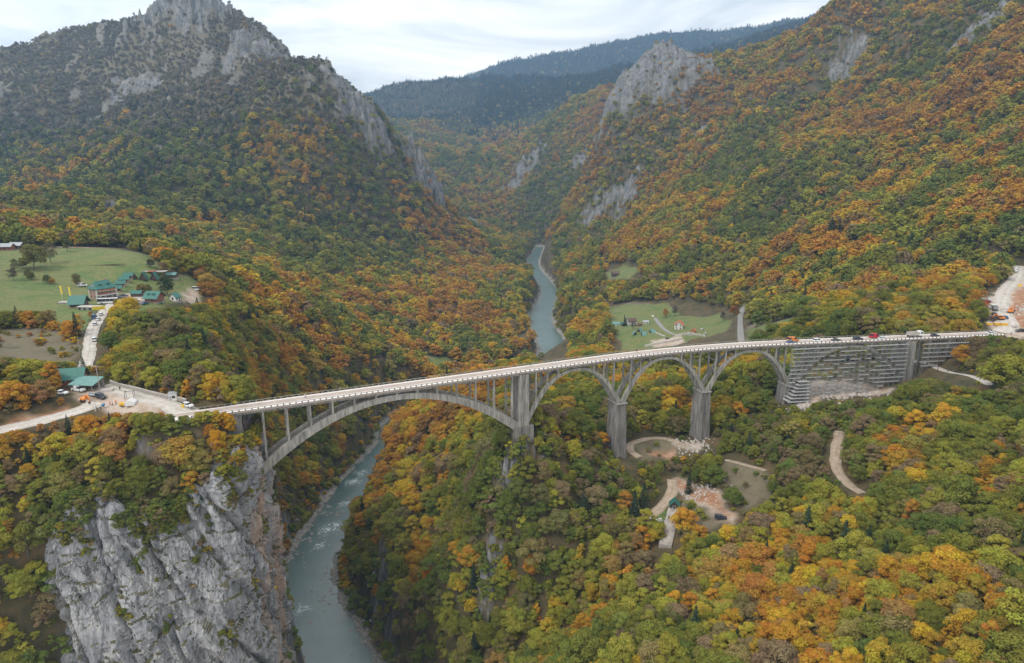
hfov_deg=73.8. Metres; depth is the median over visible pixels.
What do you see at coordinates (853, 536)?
broadleaf tree
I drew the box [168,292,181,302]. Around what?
cottage
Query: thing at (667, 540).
path
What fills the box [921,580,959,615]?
broadleaf tree
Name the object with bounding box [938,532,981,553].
broadleaf tree
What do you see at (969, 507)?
broadleaf tree
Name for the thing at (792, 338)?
van
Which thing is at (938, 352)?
scaffold
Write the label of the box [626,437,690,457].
loop track
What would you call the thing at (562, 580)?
broadleaf tree
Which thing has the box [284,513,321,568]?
boulders
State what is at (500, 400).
broadleaf tree
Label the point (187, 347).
spruce tree
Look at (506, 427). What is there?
broadleaf tree
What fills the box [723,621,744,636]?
broadleaf tree
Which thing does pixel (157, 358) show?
broadleaf tree
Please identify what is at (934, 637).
broadleaf tree
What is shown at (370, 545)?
broadleaf tree
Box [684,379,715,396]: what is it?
broadleaf tree
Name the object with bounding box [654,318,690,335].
farm lane
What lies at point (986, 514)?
broadleaf tree
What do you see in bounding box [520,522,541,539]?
broadleaf tree
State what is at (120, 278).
bungalow
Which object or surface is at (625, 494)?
broadleaf tree
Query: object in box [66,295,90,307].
restaurant
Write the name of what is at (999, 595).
broadleaf tree
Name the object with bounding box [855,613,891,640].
broadleaf tree
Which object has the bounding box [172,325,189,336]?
broadleaf tree
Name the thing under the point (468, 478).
broadleaf tree
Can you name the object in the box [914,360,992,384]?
hillside path
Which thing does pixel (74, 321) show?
spruce tree
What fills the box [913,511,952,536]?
broadleaf tree
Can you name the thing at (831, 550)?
broadleaf tree
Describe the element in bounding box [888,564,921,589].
broadleaf tree
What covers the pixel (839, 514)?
broadleaf tree
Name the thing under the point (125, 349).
broadleaf tree
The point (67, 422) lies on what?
spruce tree
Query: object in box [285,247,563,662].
river
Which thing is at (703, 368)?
broadleaf tree
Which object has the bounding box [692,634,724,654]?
broadleaf tree
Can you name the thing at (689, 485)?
spruce tree
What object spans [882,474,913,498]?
broadleaf tree
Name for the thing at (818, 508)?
broadleaf tree
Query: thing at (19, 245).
log cabin
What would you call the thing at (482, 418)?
broadleaf tree
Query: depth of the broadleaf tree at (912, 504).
218.82 m
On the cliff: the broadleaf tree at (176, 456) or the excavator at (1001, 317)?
the broadleaf tree at (176, 456)
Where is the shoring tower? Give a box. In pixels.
[782,379,810,405]
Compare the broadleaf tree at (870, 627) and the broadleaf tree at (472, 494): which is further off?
the broadleaf tree at (472, 494)
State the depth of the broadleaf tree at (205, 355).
254.16 m
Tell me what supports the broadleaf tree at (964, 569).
on the terrain
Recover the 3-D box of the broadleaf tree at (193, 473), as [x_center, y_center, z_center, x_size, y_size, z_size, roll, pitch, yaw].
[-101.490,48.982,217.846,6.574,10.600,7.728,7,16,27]
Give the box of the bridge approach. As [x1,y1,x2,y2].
[91,384,198,417]
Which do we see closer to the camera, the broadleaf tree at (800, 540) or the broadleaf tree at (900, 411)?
the broadleaf tree at (800, 540)
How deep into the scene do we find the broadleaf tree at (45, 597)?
206.43 m
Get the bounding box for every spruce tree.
[23,446,33,465]
[64,414,71,435]
[71,312,83,337]
[79,355,89,373]
[185,338,190,352]
[189,477,202,503]
[198,327,207,346]
[239,356,247,372]
[359,498,364,511]
[466,564,477,596]
[469,633,480,660]
[579,493,588,511]
[628,490,639,528]
[637,482,650,508]
[683,473,692,494]
[691,605,698,622]
[745,431,752,445]
[787,562,793,574]
[800,505,814,530]
[827,217,834,233]
[837,520,848,559]
[860,602,866,616]
[866,525,872,543]
[882,539,888,553]
[965,225,972,244]
[990,366,1003,388]
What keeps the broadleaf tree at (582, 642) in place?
on the terrain
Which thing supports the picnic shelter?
on the terrain
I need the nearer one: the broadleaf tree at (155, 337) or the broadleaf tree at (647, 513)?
the broadleaf tree at (647, 513)
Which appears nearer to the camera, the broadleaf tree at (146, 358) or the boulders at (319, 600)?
the broadleaf tree at (146, 358)
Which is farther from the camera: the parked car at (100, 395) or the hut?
the hut
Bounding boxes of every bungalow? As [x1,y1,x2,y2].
[114,280,126,286]
[116,285,122,291]
[118,276,129,282]
[123,273,133,279]
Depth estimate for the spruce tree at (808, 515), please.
241.83 m
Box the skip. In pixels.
[999,322,1008,325]
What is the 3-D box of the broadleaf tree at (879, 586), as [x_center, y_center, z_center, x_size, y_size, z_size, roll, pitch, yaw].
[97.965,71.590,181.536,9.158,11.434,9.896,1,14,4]
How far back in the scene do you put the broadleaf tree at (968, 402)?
259.79 m
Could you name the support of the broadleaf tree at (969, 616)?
on the terrain
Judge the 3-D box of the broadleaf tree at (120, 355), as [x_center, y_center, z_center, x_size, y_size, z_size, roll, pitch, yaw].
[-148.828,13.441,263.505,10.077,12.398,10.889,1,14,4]
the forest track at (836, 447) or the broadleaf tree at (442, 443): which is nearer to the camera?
the forest track at (836, 447)
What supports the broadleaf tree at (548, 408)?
on the terrain
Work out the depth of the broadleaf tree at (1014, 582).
161.47 m
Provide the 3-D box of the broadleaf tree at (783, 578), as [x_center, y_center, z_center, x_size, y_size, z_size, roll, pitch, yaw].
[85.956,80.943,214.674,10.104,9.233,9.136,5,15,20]
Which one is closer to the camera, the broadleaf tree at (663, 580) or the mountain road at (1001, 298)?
the broadleaf tree at (663, 580)
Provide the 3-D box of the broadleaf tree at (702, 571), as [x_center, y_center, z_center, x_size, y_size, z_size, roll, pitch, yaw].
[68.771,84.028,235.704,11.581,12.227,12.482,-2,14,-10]
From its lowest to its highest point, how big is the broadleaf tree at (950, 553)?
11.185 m
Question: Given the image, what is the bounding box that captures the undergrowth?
[0,0,1022,662]
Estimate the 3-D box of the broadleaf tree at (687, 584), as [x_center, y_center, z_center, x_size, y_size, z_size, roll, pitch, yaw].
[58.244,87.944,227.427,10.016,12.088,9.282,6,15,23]
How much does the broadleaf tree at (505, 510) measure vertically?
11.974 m
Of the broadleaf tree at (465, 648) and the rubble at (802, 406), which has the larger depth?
the rubble at (802, 406)
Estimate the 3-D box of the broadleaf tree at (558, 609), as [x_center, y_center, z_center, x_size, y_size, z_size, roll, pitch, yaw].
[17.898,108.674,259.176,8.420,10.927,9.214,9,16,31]
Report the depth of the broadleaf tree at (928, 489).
218.69 m
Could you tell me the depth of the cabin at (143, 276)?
455.90 m
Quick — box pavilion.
[165,272,178,280]
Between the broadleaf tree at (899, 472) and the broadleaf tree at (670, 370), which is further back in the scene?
the broadleaf tree at (670, 370)
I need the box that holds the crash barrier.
[78,398,96,410]
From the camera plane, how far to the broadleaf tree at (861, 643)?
163.44 m
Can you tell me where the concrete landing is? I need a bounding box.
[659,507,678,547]
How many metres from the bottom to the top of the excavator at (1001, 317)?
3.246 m
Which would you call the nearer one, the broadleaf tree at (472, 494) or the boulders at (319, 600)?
the broadleaf tree at (472, 494)
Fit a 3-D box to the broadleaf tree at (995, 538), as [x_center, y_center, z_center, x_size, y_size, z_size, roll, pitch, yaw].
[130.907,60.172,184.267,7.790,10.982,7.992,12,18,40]
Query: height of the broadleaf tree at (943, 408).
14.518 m
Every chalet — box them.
[55,367,89,386]
[141,291,166,303]
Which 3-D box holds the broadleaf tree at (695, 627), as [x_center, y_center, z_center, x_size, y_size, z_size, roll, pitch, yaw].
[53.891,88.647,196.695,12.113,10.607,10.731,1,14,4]
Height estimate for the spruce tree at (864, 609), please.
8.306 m
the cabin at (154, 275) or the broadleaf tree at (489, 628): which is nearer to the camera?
the broadleaf tree at (489, 628)
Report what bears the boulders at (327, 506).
on the terrain
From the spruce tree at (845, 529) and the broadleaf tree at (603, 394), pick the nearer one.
the spruce tree at (845, 529)
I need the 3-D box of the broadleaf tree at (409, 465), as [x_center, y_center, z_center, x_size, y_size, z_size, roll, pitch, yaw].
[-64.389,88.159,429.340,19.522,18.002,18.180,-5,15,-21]
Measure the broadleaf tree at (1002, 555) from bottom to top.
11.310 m
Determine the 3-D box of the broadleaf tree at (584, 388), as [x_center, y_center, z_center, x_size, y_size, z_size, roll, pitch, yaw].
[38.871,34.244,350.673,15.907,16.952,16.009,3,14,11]
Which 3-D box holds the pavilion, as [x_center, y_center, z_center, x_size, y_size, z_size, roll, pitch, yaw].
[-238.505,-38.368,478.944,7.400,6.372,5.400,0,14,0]
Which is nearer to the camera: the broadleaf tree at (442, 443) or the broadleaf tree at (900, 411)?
the broadleaf tree at (900, 411)
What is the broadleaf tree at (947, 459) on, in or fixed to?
on the terrain
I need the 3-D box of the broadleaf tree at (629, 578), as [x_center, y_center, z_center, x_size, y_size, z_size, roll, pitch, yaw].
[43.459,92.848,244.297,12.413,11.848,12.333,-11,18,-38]
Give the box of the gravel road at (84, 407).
[0,401,101,433]
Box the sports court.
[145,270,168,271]
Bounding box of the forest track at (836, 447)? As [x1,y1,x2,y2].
[829,430,866,493]
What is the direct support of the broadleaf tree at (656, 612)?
on the terrain
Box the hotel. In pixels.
[86,278,118,299]
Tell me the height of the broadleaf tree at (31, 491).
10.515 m
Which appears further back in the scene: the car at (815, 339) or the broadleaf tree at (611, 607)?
the car at (815, 339)
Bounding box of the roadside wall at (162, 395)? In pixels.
[109,380,186,401]
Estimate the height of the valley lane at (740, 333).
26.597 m
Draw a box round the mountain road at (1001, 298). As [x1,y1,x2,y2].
[992,265,1023,333]
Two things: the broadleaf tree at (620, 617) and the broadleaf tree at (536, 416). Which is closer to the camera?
the broadleaf tree at (620, 617)
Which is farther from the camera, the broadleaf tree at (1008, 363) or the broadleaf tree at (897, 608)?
the broadleaf tree at (1008, 363)
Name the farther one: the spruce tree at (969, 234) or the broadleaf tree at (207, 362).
the spruce tree at (969, 234)
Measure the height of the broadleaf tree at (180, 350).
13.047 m
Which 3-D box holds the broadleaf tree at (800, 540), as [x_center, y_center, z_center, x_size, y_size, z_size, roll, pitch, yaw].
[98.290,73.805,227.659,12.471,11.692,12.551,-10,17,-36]
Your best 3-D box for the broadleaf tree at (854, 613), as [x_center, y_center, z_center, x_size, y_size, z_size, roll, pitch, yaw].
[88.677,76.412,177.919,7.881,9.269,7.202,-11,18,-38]
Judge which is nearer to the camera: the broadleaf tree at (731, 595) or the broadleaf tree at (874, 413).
the broadleaf tree at (731, 595)
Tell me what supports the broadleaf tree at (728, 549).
on the terrain
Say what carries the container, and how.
on the terrain
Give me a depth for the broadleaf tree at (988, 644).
147.28 m
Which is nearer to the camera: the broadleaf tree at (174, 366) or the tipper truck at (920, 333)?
the broadleaf tree at (174, 366)
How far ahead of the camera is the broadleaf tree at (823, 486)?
248.99 m
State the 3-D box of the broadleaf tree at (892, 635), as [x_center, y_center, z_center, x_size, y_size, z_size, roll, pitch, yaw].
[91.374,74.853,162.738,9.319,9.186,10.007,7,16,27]
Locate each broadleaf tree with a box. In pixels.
[0,380,32,403]
[11,520,43,558]
[14,359,44,377]
[25,480,48,504]
[30,589,64,618]
[31,513,53,537]
[42,471,83,498]
[50,485,85,501]
[83,457,108,482]
[95,471,117,488]
[96,455,122,482]
[107,351,133,372]
[113,339,148,352]
[115,343,139,353]
[118,354,142,375]
[120,336,146,345]
[133,313,148,325]
[136,311,157,330]
[136,350,159,374]
[147,310,171,327]
[147,334,166,345]
[147,349,168,365]
[150,440,179,469]
[153,352,167,361]
[157,434,196,465]
[158,318,190,339]
[158,350,181,369]
[161,358,191,381]
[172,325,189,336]
[175,348,190,358]
[179,470,200,492]
[181,311,200,323]
[181,446,212,473]
[182,350,204,366]
[185,365,210,392]
[188,351,214,365]
[189,323,211,343]
[189,438,211,456]
[197,359,216,375]
[205,330,223,352]
[224,374,258,401]
[366,528,379,549]
[369,494,383,511]
[387,478,417,493]
[395,457,415,478]
[408,463,424,487]
[409,465,422,489]
[421,552,439,574]
[433,536,442,552]
[435,439,447,451]
[435,532,454,547]
[446,434,465,453]
[446,518,454,537]
[451,634,482,662]
[462,473,476,499]
[464,475,488,503]
[473,436,491,457]
[474,468,493,485]
[476,622,498,647]
[477,406,492,420]
[480,409,498,422]
[482,440,491,455]
[484,416,500,431]
[492,430,504,448]
[493,500,519,523]
[493,632,515,653]
[495,425,513,446]
[497,397,510,409]
[499,403,508,410]
[500,602,529,632]
[506,475,532,497]
[515,535,552,564]
[519,455,537,481]
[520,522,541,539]
[529,403,545,425]
[533,386,550,401]
[537,403,561,427]
[547,507,569,533]
[549,605,567,627]
[549,628,570,654]
[550,387,572,400]
[551,576,572,601]
[559,626,605,662]
[561,560,578,581]
[565,628,578,636]
[574,381,598,401]
[576,379,600,390]
[582,377,600,385]
[584,545,607,570]
[588,532,619,557]
[591,607,606,628]
[594,389,607,399]
[599,600,633,631]
[606,632,637,662]
[607,373,625,381]
[612,611,632,634]
[614,381,635,403]
[615,571,646,598]
[616,489,632,508]
[617,384,637,400]
[617,540,634,565]
[618,595,642,612]
[630,393,658,417]
[633,508,657,532]
[633,572,656,593]
[634,587,648,603]
[634,619,669,646]
[636,635,670,662]
[640,609,658,630]
[641,592,658,609]
[644,396,661,414]
[649,608,658,619]
[651,596,676,613]
[652,631,688,662]
[654,357,667,370]
[654,552,680,574]
[654,575,669,596]
[658,630,674,655]
[659,559,688,581]
[661,387,682,402]
[663,367,678,376]
[665,590,681,602]
[670,627,688,654]
[671,384,688,408]
[674,577,701,593]
[680,591,698,614]
[680,621,711,651]
[681,367,701,381]
[683,375,690,389]
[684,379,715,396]
[689,592,713,612]
[692,548,724,578]
[692,557,723,582]
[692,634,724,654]
[698,621,710,639]
[700,366,709,375]
[700,366,726,382]
[707,554,734,581]
[708,544,720,549]
[708,618,724,632]
[710,621,741,642]
[710,631,737,655]
[717,543,744,572]
[717,589,738,599]
[718,607,747,630]
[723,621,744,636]
[724,554,755,581]
[725,360,749,380]
[732,592,750,606]
[734,572,771,601]
[736,540,774,572]
[736,636,753,647]
[737,601,765,627]
[742,524,773,543]
[744,511,775,539]
[747,577,778,602]
[748,637,765,661]
[752,600,776,622]
[754,621,765,637]
[758,621,780,649]
[761,562,783,577]
[762,607,793,623]
[764,621,783,639]
[769,619,808,659]
[770,572,795,591]
[770,582,797,605]
[771,365,798,385]
[774,561,792,573]
[788,530,807,546]
[788,533,821,561]
[789,563,817,588]
[796,538,826,565]
[801,503,827,529]
[805,531,817,536]
[805,591,836,619]
[806,479,841,503]
[811,535,831,549]
[811,541,840,561]
[817,517,843,538]
[817,598,851,620]
[823,307,847,324]
[831,636,859,652]
[832,511,848,527]
[833,617,867,650]
[834,605,865,629]
[835,530,878,560]
[836,514,860,533]
[840,504,871,527]
[849,415,874,435]
[849,576,875,605]
[850,511,875,530]
[852,561,872,576]
[853,407,882,423]
[853,637,887,662]
[855,579,874,600]
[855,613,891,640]
[857,517,879,532]
[857,550,876,560]
[858,547,880,569]
[863,443,881,462]
[863,578,900,613]
[867,599,884,614]
[868,553,900,569]
[871,528,903,553]
[873,556,900,579]
[874,627,914,660]
[876,592,895,606]
[876,610,913,640]
[878,598,917,628]
[880,406,908,425]
[880,443,912,465]
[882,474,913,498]
[884,469,910,487]
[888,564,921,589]
[889,488,918,513]
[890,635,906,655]
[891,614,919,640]
[896,512,924,532]
[897,569,920,595]
[898,434,923,459]
[899,597,922,622]
[902,409,927,430]
[902,499,920,518]
[903,467,927,483]
[909,551,937,580]
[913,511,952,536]
[918,486,961,511]
[918,604,950,632]
[919,484,942,504]
[920,470,949,492]
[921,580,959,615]
[922,501,971,522]
[925,529,941,539]
[925,548,970,572]
[925,631,950,655]
[926,402,961,427]
[926,528,972,551]
[926,545,973,563]
[929,398,960,416]
[931,473,983,504]
[932,558,959,582]
[934,451,963,474]
[935,418,968,445]
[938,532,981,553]
[939,514,972,534]
[942,608,980,635]
[943,562,992,597]
[944,459,983,483]
[945,602,971,630]
[946,440,971,458]
[948,483,967,499]
[950,592,988,613]
[956,573,988,600]
[958,396,994,418]
[958,504,975,515]
[960,619,989,642]
[970,427,993,447]
[971,561,1005,591]
[971,609,992,637]
[972,516,1017,547]
[973,389,1007,406]
[973,546,1023,575]
[974,491,999,511]
[974,638,1005,660]
[975,354,1023,384]
[975,508,1009,527]
[978,619,1001,641]
[981,534,1011,556]
[983,614,1021,646]
[988,592,1014,612]
[994,577,1023,602]
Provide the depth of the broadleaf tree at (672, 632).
196.29 m
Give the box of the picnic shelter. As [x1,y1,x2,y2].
[68,376,104,391]
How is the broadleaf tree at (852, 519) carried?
on the terrain
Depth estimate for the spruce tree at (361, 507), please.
407.60 m
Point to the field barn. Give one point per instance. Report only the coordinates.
(614, 274)
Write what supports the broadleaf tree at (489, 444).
on the terrain
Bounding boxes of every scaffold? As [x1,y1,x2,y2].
[776,342,919,403]
[915,340,969,375]
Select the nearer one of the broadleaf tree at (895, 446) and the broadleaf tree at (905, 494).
the broadleaf tree at (905, 494)
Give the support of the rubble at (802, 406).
on the terrain
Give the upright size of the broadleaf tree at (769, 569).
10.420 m
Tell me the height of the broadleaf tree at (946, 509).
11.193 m
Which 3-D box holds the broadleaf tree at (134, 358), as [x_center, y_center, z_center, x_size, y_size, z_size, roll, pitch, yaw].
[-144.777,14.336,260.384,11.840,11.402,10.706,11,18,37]
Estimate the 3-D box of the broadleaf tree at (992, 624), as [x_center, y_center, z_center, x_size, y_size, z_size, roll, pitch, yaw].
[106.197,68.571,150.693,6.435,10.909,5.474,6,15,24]
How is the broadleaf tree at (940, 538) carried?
on the terrain
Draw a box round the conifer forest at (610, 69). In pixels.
[0,13,1023,622]
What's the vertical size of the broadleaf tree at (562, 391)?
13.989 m
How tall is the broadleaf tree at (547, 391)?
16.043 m
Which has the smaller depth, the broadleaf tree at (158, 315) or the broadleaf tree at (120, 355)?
the broadleaf tree at (120, 355)
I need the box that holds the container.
[988,316,998,320]
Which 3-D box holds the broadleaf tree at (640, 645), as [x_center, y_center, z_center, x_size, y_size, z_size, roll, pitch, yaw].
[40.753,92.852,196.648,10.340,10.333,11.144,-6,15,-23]
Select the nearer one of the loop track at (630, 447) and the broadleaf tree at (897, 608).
the broadleaf tree at (897, 608)
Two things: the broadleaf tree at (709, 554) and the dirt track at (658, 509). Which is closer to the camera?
the broadleaf tree at (709, 554)
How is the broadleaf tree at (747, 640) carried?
on the terrain
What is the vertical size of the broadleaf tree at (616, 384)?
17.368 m
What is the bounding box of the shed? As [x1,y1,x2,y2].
[129,290,143,296]
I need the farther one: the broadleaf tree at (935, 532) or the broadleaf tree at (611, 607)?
the broadleaf tree at (611, 607)
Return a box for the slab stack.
[99,388,113,392]
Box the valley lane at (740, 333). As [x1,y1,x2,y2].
[737,305,744,341]
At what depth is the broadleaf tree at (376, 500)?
402.03 m
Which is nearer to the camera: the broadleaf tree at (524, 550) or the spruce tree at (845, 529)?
the spruce tree at (845, 529)
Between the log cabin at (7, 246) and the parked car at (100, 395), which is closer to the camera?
the parked car at (100, 395)
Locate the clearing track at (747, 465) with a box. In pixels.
[724,459,766,470]
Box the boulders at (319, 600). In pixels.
[299,559,344,626]
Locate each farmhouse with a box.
[626,317,636,325]
[674,319,683,329]
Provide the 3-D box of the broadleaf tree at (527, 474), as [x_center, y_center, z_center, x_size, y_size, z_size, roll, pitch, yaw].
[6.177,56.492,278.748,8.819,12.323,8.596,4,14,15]
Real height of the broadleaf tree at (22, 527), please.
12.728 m
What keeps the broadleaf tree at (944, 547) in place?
on the terrain
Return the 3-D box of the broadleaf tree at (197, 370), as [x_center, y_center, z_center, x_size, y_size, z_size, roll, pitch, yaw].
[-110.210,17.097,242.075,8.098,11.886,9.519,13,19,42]
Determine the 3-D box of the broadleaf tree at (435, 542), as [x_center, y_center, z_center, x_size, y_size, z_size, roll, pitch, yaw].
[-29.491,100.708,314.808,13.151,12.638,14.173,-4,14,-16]
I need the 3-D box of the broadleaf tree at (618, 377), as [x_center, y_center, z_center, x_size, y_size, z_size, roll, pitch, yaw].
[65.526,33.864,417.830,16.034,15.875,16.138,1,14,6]
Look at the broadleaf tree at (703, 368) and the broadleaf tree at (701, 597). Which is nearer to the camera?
the broadleaf tree at (701, 597)
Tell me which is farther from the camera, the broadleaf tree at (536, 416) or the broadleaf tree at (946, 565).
the broadleaf tree at (536, 416)
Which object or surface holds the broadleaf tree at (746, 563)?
on the terrain
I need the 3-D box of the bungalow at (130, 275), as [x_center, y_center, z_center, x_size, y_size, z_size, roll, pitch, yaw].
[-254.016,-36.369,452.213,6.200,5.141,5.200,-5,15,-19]
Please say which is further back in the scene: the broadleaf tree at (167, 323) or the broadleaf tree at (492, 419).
the broadleaf tree at (492, 419)
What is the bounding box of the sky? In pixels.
[0,0,829,93]
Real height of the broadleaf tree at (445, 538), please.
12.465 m
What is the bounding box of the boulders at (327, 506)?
[295,492,349,528]
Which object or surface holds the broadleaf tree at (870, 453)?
on the terrain
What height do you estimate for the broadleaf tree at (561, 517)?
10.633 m
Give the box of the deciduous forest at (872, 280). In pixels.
[0,0,1023,662]
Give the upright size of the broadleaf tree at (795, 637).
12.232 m
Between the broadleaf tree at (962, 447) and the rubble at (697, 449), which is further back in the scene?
the rubble at (697, 449)
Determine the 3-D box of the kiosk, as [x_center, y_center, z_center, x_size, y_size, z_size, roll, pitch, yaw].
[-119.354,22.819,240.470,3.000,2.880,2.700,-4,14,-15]
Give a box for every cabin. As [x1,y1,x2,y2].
[0,243,15,250]
[10,242,24,248]
[139,271,148,279]
[150,271,159,279]
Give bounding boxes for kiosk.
[168,391,177,400]
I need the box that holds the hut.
[669,497,679,508]
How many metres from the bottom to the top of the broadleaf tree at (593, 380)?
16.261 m
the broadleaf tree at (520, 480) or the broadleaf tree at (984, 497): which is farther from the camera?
the broadleaf tree at (520, 480)
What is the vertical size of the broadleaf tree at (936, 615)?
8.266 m
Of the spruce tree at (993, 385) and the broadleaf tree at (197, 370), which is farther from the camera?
the spruce tree at (993, 385)
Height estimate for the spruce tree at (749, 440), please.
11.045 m
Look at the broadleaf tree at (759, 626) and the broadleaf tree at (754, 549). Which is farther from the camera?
the broadleaf tree at (754, 549)
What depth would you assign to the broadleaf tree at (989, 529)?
187.92 m
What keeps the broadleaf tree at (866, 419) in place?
on the terrain
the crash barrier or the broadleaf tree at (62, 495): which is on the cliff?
the broadleaf tree at (62, 495)
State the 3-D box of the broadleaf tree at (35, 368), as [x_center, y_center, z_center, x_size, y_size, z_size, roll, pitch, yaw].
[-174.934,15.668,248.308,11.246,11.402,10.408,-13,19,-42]
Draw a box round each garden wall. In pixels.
[644,337,681,346]
[675,332,704,337]
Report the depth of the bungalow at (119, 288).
421.77 m
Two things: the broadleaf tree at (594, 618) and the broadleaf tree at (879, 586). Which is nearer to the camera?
the broadleaf tree at (879, 586)
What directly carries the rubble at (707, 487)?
on the terrain
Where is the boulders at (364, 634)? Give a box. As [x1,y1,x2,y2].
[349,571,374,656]
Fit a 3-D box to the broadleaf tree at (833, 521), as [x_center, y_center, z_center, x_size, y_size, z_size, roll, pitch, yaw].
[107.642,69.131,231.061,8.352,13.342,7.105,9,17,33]
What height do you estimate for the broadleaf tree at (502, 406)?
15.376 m
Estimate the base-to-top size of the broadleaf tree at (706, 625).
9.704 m
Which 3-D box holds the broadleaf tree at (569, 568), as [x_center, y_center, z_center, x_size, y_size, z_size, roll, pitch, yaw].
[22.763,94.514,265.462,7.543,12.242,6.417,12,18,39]
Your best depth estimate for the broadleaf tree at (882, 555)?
198.77 m
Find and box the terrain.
[0,0,1023,662]
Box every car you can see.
[56,389,68,394]
[94,392,106,398]
[182,401,193,407]
[714,513,726,519]
[812,338,822,341]
[852,336,862,339]
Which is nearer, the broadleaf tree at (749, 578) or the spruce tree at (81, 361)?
the broadleaf tree at (749, 578)
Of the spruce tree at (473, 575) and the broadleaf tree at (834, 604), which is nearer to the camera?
the broadleaf tree at (834, 604)
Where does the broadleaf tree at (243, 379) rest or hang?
on the terrain
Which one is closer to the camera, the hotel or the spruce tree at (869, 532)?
the spruce tree at (869, 532)
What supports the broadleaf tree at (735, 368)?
on the terrain
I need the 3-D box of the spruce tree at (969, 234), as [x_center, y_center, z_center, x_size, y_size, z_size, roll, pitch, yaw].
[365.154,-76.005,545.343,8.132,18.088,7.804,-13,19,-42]
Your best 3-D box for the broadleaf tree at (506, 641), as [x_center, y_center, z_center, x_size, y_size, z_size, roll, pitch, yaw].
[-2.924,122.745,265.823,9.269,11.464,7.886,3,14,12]
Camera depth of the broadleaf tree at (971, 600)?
163.60 m
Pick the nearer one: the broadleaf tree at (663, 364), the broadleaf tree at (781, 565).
the broadleaf tree at (781, 565)
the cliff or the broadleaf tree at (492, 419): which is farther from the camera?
the broadleaf tree at (492, 419)
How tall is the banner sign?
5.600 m
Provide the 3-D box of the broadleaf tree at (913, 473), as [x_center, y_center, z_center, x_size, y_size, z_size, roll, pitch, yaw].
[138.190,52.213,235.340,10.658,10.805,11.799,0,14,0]
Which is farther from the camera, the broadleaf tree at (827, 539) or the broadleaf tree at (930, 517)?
the broadleaf tree at (827, 539)
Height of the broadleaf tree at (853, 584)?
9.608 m
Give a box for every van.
[71,385,85,391]
[77,283,86,286]
[787,336,798,341]
[869,333,878,337]
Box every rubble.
[670,438,713,467]
[676,479,731,504]
[772,398,827,412]
[807,381,893,403]
[999,303,1023,315]
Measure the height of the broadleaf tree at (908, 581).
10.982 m
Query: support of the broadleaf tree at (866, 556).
on the terrain
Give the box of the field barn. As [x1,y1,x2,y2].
[611,271,619,278]
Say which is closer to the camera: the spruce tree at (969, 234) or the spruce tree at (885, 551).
the spruce tree at (885, 551)
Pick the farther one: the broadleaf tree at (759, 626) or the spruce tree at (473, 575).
the spruce tree at (473, 575)
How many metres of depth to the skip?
352.03 m
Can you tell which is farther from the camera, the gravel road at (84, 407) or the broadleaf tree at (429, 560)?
the broadleaf tree at (429, 560)
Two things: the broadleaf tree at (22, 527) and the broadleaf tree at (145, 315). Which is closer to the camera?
the broadleaf tree at (22, 527)
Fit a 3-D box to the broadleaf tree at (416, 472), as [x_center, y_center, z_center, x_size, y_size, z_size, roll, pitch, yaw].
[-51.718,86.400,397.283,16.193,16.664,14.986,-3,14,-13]
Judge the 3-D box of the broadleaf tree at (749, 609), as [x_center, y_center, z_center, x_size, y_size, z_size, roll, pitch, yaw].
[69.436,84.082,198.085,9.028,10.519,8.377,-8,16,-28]
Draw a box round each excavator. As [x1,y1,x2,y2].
[79,394,90,403]
[993,314,1005,319]
[1007,306,1014,312]
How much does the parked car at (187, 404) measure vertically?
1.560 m
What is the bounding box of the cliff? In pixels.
[44,413,296,662]
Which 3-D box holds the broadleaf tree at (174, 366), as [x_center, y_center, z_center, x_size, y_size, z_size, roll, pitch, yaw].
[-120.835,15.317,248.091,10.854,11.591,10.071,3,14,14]
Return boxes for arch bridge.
[175,330,1006,474]
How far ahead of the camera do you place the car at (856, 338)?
327.88 m
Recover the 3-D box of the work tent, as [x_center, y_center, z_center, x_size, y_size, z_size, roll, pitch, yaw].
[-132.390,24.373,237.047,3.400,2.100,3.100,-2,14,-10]
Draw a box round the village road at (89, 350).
[77,298,119,366]
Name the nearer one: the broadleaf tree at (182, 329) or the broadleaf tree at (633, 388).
the broadleaf tree at (182, 329)
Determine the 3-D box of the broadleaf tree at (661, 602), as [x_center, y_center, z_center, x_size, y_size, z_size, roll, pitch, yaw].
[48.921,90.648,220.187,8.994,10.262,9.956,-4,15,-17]
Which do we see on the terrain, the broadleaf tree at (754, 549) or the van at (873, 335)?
the broadleaf tree at (754, 549)
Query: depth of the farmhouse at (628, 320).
775.07 m
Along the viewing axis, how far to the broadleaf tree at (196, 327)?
323.60 m
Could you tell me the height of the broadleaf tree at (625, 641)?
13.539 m
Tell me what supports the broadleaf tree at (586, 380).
on the terrain
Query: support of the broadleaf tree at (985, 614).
on the terrain
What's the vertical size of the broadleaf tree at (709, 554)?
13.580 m
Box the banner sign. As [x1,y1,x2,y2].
[92,306,105,313]
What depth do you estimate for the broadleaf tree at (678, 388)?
348.69 m
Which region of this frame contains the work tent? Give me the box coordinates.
[124,398,137,405]
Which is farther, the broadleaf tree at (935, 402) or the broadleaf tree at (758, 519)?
the broadleaf tree at (935, 402)
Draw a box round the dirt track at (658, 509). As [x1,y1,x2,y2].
[641,479,677,518]
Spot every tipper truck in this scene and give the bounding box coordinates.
[906,330,923,336]
[990,304,998,310]
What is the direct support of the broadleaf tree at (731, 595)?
on the terrain
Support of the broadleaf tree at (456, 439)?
on the terrain
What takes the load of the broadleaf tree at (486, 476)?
on the terrain
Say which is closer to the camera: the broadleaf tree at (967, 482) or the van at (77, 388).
the broadleaf tree at (967, 482)
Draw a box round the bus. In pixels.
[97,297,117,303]
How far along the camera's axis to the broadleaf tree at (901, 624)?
162.94 m

